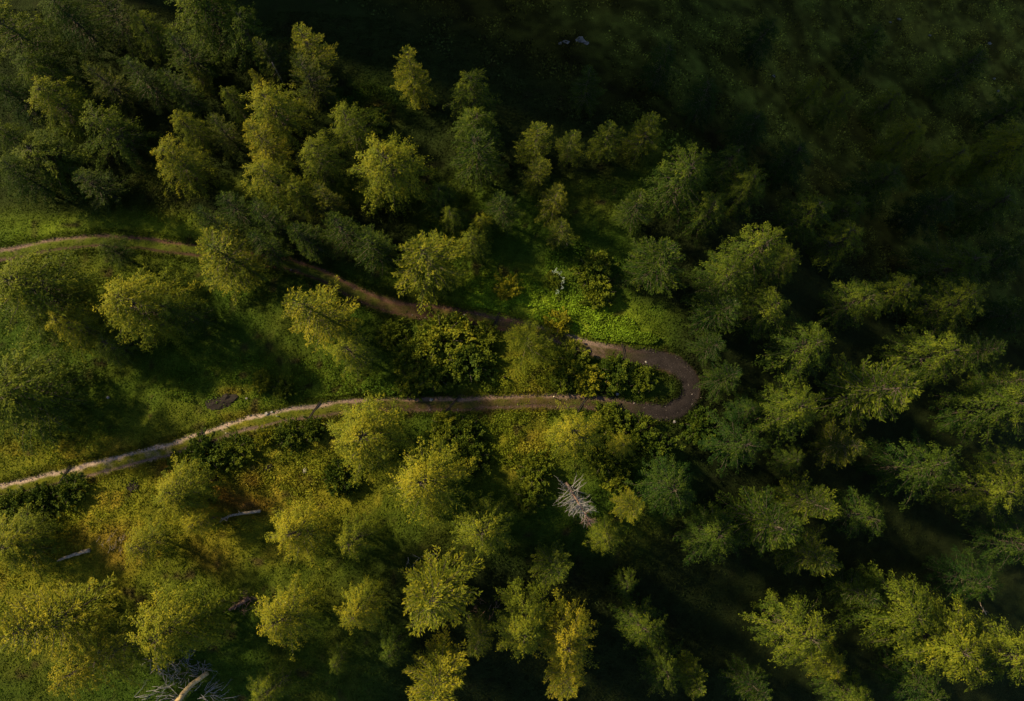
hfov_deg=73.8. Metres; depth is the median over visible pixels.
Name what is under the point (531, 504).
shrub
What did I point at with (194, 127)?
leafy tree
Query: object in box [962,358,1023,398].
conifer tree
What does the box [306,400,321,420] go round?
cross drain
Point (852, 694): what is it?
leafy tree
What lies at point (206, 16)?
leafy tree
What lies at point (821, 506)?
conifer tree
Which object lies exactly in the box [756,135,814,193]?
leafy tree
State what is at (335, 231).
conifer tree
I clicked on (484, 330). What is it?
shrub
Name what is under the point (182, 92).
conifer tree
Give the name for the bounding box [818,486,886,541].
leafy tree
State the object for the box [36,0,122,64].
leafy tree
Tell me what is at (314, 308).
leafy tree
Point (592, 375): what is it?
shrub
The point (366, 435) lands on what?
leafy tree
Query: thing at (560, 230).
conifer tree
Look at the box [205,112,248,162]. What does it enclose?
conifer tree
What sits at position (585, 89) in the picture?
conifer tree
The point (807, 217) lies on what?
leafy tree
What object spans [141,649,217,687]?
brushwood
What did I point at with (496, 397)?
gravel
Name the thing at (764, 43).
leafy tree
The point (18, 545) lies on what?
leafy tree
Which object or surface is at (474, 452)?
shrub
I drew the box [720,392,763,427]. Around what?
leafy tree
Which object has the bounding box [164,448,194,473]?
shrub
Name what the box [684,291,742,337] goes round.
conifer tree
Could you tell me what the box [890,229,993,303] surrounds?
leafy tree
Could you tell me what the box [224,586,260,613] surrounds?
torn roots
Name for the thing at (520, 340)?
leafy tree
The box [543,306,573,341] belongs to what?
shrub
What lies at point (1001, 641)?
leafy tree
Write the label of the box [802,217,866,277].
leafy tree
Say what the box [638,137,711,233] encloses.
leafy tree
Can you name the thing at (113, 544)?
dry stalks
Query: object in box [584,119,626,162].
conifer tree
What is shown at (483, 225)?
leafy tree
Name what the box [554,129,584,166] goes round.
conifer tree
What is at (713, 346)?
conifer tree
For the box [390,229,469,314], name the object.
leafy tree
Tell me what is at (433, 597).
conifer tree
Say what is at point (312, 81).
conifer tree
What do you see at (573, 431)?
leafy tree
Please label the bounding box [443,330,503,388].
shrub
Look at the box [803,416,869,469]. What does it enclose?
conifer tree
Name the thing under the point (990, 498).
leafy tree
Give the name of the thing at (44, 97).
leafy tree
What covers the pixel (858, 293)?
leafy tree
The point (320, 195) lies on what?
conifer tree
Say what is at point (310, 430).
shrub
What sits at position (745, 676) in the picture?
conifer tree
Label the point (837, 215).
leafy tree
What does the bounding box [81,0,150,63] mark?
leafy tree
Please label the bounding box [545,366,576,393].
shrub
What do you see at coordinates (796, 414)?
leafy tree
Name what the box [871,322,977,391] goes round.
leafy tree
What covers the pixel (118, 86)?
conifer tree
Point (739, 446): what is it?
leafy tree
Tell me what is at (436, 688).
conifer tree
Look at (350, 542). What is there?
leafy tree
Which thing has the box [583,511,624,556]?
leafy tree
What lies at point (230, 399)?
peat hollow
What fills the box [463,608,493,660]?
conifer tree
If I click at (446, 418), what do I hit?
shrub
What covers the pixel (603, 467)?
shrub
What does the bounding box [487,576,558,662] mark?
leafy tree
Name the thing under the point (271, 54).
conifer tree
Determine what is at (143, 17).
leafy tree
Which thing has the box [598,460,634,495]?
shrub
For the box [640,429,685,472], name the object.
shrub
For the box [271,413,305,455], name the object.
shrub
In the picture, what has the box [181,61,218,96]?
conifer tree
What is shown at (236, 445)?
shrub
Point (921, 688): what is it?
leafy tree
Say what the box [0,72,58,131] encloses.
leafy tree
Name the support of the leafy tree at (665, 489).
on the ground at (602, 26)
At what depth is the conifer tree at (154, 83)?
104.59 m
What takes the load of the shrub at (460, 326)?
on the ground at (602, 26)
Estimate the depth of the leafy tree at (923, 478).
106.22 m
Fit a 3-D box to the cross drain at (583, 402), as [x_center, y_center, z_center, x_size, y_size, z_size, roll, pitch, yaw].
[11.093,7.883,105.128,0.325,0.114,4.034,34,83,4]
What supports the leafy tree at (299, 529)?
on the ground at (602, 26)
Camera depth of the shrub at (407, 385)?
103.85 m
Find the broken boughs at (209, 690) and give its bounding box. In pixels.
[178,676,235,700]
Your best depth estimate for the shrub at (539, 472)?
102.44 m
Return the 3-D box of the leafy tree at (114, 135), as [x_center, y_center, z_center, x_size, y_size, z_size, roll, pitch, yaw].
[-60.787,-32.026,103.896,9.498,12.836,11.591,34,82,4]
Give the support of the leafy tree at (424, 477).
on the ground at (602, 26)
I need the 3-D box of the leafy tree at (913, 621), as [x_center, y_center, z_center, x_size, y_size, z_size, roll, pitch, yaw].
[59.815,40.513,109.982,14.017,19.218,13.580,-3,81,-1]
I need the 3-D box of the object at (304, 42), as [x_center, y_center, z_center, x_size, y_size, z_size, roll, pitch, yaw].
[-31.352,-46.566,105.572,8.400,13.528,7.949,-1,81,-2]
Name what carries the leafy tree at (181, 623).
on the ground at (602, 26)
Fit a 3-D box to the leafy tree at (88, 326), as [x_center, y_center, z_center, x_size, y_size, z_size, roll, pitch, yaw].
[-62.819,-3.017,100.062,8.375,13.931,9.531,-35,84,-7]
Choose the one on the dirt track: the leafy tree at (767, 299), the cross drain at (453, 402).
the cross drain at (453, 402)
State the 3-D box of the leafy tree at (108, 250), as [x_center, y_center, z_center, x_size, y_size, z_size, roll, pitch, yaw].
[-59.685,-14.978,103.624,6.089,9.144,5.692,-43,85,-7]
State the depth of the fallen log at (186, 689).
98.42 m
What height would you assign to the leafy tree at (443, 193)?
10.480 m
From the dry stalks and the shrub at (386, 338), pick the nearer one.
the dry stalks
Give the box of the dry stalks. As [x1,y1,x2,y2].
[96,530,123,553]
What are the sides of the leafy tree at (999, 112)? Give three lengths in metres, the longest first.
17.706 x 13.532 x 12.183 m
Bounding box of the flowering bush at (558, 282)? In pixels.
[543,270,565,293]
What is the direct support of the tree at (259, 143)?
on the ground at (602, 26)
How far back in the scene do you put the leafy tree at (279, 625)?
91.56 m
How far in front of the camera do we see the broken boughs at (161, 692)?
98.63 m
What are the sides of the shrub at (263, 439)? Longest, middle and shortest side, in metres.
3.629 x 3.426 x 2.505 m
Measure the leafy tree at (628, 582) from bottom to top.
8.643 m
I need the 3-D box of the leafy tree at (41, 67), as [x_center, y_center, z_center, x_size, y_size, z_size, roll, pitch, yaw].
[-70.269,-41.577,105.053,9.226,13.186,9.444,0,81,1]
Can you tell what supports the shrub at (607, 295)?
on the ground at (602, 26)
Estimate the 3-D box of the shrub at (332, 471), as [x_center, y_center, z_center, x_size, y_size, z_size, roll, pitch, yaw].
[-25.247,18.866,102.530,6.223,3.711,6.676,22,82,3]
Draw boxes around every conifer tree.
[72,165,132,212]
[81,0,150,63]
[81,60,144,117]
[116,54,174,114]
[157,67,210,117]
[161,29,227,92]
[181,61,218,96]
[190,204,252,254]
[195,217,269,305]
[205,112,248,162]
[214,190,262,239]
[245,227,295,274]
[247,196,297,246]
[248,68,270,94]
[252,36,297,86]
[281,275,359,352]
[286,52,339,118]
[287,221,333,263]
[308,180,350,229]
[320,210,374,259]
[348,223,402,281]
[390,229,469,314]
[398,544,484,636]
[401,625,469,700]
[424,639,450,674]
[450,123,508,193]
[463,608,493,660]
[484,189,525,235]
[512,121,552,171]
[520,156,552,198]
[534,182,571,227]
[545,218,579,249]
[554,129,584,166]
[567,64,606,117]
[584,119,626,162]
[610,486,647,524]
[612,187,654,238]
[622,235,685,298]
[673,649,708,700]
[682,329,727,366]
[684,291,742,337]
[693,360,742,405]
[715,485,805,557]
[716,653,772,700]
[768,470,842,523]
[769,523,843,576]
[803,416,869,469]
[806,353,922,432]
[819,557,884,609]
[921,45,990,104]
[941,330,1007,377]
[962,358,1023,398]
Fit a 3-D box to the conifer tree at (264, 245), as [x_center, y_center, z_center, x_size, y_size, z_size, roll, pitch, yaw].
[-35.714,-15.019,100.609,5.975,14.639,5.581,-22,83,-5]
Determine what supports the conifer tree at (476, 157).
on the ground at (602, 26)
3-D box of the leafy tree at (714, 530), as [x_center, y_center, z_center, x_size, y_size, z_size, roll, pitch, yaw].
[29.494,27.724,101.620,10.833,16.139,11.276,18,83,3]
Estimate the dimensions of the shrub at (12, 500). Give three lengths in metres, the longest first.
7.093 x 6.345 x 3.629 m
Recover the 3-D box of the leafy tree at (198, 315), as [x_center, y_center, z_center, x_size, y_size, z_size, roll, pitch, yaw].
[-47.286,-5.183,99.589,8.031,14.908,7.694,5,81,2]
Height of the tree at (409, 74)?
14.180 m
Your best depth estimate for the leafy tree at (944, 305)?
117.03 m
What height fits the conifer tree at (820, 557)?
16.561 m
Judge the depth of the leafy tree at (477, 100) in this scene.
103.20 m
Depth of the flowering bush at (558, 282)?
106.63 m
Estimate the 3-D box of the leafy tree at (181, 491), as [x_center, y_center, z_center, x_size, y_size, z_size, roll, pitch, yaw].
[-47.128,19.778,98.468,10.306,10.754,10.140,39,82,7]
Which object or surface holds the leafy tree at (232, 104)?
on the ground at (602, 26)
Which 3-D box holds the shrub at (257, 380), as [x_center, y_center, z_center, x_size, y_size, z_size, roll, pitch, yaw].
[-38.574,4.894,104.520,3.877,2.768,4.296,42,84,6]
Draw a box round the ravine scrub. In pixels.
[336,0,1023,350]
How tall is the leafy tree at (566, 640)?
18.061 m
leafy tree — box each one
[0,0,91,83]
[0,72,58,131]
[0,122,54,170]
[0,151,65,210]
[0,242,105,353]
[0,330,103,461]
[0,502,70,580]
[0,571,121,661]
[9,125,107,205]
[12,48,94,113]
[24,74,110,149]
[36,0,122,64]
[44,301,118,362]
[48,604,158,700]
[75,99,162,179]
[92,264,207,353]
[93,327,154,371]
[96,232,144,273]
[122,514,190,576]
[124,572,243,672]
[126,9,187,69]
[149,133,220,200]
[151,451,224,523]
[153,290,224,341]
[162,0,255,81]
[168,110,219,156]
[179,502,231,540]
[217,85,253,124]
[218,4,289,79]
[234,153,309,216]
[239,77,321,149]
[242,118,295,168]
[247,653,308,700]
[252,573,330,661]
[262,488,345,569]
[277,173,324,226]
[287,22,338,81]
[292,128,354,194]
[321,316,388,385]
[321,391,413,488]
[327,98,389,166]
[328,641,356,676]
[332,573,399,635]
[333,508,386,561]
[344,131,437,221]
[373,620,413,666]
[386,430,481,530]
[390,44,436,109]
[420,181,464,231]
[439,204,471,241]
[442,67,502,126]
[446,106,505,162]
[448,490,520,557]
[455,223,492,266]
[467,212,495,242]
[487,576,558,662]
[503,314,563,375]
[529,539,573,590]
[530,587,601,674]
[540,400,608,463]
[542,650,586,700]
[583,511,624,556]
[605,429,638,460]
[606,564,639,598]
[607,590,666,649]
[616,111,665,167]
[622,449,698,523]
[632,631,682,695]
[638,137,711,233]
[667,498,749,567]
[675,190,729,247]
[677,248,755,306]
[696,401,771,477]
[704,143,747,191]
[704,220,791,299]
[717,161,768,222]
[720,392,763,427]
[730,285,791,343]
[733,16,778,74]
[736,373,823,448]
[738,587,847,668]
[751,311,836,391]
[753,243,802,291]
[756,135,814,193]
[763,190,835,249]
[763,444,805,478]
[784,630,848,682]
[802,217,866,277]
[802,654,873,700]
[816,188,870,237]
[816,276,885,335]
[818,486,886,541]
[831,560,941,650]
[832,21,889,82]
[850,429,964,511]
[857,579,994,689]
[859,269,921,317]
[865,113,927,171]
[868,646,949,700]
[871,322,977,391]
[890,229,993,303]
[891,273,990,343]
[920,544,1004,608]
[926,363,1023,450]
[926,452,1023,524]
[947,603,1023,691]
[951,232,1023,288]
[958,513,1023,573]
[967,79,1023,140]
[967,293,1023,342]
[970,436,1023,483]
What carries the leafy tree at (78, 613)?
on the ground at (602, 26)
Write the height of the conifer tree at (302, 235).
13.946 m
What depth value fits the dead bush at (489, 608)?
103.33 m
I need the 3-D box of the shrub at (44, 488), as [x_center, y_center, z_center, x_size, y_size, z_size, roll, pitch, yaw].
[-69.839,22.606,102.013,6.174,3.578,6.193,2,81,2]
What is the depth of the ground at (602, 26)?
110.85 m
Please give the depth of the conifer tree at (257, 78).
106.62 m
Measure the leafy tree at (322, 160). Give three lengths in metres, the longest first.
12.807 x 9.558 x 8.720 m
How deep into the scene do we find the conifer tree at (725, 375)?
101.18 m
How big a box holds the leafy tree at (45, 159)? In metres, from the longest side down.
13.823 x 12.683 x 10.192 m
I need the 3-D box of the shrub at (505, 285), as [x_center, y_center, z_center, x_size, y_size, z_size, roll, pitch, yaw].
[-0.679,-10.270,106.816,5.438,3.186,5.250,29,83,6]
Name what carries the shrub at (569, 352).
on the ground at (602, 26)
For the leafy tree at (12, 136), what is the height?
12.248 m
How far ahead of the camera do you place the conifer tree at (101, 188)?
103.71 m
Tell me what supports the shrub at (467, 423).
on the ground at (602, 26)
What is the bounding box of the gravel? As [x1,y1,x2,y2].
[10,232,704,482]
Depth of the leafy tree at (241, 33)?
103.20 m
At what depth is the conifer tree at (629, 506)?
98.13 m
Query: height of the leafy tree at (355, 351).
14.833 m
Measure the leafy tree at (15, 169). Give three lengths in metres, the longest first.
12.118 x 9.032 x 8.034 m
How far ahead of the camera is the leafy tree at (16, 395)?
97.51 m
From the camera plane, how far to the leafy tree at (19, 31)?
103.25 m
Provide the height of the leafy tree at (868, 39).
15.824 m
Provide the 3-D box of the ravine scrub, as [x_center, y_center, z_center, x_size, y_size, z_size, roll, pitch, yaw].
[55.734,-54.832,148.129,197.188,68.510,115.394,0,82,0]
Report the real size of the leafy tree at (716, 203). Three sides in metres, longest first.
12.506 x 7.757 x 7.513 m
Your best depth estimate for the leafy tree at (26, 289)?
96.61 m
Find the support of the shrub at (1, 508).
on the ground at (602, 26)
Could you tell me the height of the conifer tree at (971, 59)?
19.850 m
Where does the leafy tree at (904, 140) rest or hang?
on the ground at (602, 26)
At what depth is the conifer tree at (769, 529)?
100.27 m
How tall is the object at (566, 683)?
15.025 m
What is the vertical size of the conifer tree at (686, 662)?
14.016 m
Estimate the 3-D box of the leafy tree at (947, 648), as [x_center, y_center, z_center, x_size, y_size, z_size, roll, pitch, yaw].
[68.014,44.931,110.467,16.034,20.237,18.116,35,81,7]
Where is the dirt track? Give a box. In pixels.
[0,232,701,494]
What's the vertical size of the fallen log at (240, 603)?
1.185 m
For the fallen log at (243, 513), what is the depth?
102.35 m
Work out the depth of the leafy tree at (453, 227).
102.63 m
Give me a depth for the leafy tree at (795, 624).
104.45 m
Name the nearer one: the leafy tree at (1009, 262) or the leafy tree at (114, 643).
the leafy tree at (114, 643)
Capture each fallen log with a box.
[57,548,90,560]
[175,671,208,700]
[219,509,260,521]
[228,596,250,610]
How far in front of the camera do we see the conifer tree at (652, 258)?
98.53 m
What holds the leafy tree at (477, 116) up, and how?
on the ground at (602, 26)
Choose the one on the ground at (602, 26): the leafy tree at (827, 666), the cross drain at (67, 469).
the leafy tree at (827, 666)
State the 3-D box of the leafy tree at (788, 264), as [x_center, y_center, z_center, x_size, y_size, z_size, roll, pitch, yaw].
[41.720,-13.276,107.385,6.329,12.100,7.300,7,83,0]
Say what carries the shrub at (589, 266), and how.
on the ground at (602, 26)
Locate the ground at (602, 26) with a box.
[0,0,1023,700]
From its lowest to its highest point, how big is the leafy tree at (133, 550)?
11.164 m
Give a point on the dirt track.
(686, 373)
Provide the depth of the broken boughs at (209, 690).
98.90 m
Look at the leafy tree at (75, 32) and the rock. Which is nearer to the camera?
the leafy tree at (75, 32)
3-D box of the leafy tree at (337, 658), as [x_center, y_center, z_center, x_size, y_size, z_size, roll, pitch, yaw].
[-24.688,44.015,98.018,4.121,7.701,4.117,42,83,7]
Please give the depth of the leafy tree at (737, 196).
106.72 m
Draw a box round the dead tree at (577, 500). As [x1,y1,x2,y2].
[552,474,596,528]
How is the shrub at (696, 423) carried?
on the ground at (602, 26)
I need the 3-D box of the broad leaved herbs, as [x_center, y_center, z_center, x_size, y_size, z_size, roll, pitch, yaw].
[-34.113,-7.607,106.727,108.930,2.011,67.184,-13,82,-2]
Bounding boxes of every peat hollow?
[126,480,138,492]
[205,393,237,409]
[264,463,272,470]
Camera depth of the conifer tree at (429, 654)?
98.81 m
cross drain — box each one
[58,465,70,482]
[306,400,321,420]
[446,394,461,411]
[493,311,500,327]
[577,394,589,411]
[621,342,626,359]
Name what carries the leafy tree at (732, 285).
on the ground at (602, 26)
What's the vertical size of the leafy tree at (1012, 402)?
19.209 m
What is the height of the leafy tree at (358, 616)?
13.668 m
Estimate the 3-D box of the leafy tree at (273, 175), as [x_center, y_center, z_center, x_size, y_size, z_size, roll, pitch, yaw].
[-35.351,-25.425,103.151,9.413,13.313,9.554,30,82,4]
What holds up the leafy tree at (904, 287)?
on the ground at (602, 26)
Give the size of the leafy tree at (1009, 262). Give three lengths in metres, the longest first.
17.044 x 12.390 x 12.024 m
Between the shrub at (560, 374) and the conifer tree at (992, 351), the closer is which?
the shrub at (560, 374)
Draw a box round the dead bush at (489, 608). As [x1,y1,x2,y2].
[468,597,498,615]
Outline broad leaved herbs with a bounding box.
[0,82,659,588]
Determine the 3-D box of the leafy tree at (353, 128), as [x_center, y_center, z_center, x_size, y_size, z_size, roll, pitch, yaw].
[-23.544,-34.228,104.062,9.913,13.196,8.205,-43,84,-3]
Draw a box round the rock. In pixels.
[575,36,585,42]
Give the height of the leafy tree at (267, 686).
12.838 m
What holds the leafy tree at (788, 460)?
on the ground at (602, 26)
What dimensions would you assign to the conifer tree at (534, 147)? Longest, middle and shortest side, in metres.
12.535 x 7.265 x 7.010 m
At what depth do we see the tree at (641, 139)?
105.46 m
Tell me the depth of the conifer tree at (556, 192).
102.53 m
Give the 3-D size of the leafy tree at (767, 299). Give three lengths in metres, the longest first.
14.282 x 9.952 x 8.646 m
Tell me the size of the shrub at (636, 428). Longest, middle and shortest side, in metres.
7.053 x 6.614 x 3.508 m
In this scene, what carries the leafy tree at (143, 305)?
on the ground at (602, 26)
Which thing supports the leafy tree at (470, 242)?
on the ground at (602, 26)
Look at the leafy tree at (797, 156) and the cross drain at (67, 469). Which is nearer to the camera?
the cross drain at (67, 469)
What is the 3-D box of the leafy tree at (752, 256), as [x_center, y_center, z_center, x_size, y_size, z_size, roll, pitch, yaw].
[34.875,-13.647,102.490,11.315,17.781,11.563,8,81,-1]
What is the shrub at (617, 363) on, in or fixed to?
on the ground at (602, 26)
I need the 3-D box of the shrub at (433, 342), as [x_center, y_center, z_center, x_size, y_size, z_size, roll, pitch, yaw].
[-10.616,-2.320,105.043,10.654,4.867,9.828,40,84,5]
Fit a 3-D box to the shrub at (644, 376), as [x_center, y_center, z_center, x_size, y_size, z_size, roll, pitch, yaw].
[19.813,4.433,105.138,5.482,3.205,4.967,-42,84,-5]
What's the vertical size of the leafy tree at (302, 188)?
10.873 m
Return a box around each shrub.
[0,486,39,524]
[0,494,14,529]
[21,481,64,519]
[54,471,93,510]
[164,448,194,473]
[184,427,227,476]
[218,426,255,471]
[245,369,272,395]
[254,422,276,445]
[267,375,297,401]
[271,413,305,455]
[298,415,325,442]
[321,457,361,498]
[364,104,391,134]
[374,318,409,350]
[391,333,441,381]
[392,362,430,400]
[409,305,477,375]
[414,348,457,393]
[425,409,460,442]
[436,411,488,457]
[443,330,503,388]
[446,312,474,338]
[452,438,492,482]
[462,319,499,350]
[492,268,524,300]
[509,480,546,518]
[515,448,555,487]
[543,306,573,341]
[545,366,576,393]
[549,338,596,379]
[566,248,618,293]
[573,364,610,397]
[579,437,620,477]
[580,272,617,312]
[588,399,631,442]
[594,351,638,398]
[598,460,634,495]
[616,411,658,451]
[626,361,658,397]
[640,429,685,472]
[678,404,718,449]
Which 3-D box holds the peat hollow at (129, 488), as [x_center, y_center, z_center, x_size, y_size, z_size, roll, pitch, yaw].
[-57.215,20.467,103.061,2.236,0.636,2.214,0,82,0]
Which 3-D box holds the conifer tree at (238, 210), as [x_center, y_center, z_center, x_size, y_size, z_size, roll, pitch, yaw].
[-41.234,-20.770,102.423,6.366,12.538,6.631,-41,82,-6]
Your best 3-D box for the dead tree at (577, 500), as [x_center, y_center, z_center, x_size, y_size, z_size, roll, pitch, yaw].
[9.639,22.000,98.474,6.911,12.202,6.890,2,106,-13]
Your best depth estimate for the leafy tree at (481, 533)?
92.40 m
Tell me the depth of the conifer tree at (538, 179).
104.12 m
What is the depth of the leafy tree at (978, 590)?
111.64 m
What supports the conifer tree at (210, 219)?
on the ground at (602, 26)
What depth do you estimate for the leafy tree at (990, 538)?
114.05 m
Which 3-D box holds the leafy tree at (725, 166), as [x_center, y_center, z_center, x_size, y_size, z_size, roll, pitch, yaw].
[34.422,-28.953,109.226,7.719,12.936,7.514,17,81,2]
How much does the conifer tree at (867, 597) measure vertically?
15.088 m
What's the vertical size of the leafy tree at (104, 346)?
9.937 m
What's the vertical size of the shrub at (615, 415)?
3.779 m
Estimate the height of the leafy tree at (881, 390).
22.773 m
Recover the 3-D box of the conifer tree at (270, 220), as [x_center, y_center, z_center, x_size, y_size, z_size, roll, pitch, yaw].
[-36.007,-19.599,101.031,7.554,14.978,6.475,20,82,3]
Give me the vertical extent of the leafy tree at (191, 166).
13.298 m
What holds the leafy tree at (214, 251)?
on the ground at (602, 26)
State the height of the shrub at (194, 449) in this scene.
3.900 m
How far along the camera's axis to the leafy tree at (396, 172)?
98.84 m
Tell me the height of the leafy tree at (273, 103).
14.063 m
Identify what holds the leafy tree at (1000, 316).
on the ground at (602, 26)
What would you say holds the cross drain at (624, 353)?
on the dirt track
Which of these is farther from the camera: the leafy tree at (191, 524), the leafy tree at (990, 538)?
the leafy tree at (990, 538)
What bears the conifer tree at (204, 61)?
on the ground at (602, 26)
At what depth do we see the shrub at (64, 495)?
101.81 m
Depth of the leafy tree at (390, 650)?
95.66 m
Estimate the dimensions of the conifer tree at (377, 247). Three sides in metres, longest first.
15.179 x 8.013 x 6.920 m
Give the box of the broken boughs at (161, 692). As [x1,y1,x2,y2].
[134,678,195,700]
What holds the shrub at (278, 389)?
on the ground at (602, 26)
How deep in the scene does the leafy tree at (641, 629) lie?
101.56 m
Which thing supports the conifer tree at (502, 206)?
on the ground at (602, 26)
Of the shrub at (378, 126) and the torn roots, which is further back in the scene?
the shrub at (378, 126)
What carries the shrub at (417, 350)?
on the ground at (602, 26)
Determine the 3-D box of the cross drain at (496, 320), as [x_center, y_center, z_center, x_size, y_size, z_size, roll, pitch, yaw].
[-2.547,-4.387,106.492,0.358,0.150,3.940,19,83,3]
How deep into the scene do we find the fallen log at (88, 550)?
101.06 m
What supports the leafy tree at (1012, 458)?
on the ground at (602, 26)
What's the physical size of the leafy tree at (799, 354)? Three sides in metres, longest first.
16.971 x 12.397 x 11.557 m
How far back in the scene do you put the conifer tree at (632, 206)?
102.44 m
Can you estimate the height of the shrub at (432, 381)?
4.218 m
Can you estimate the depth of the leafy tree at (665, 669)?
102.77 m

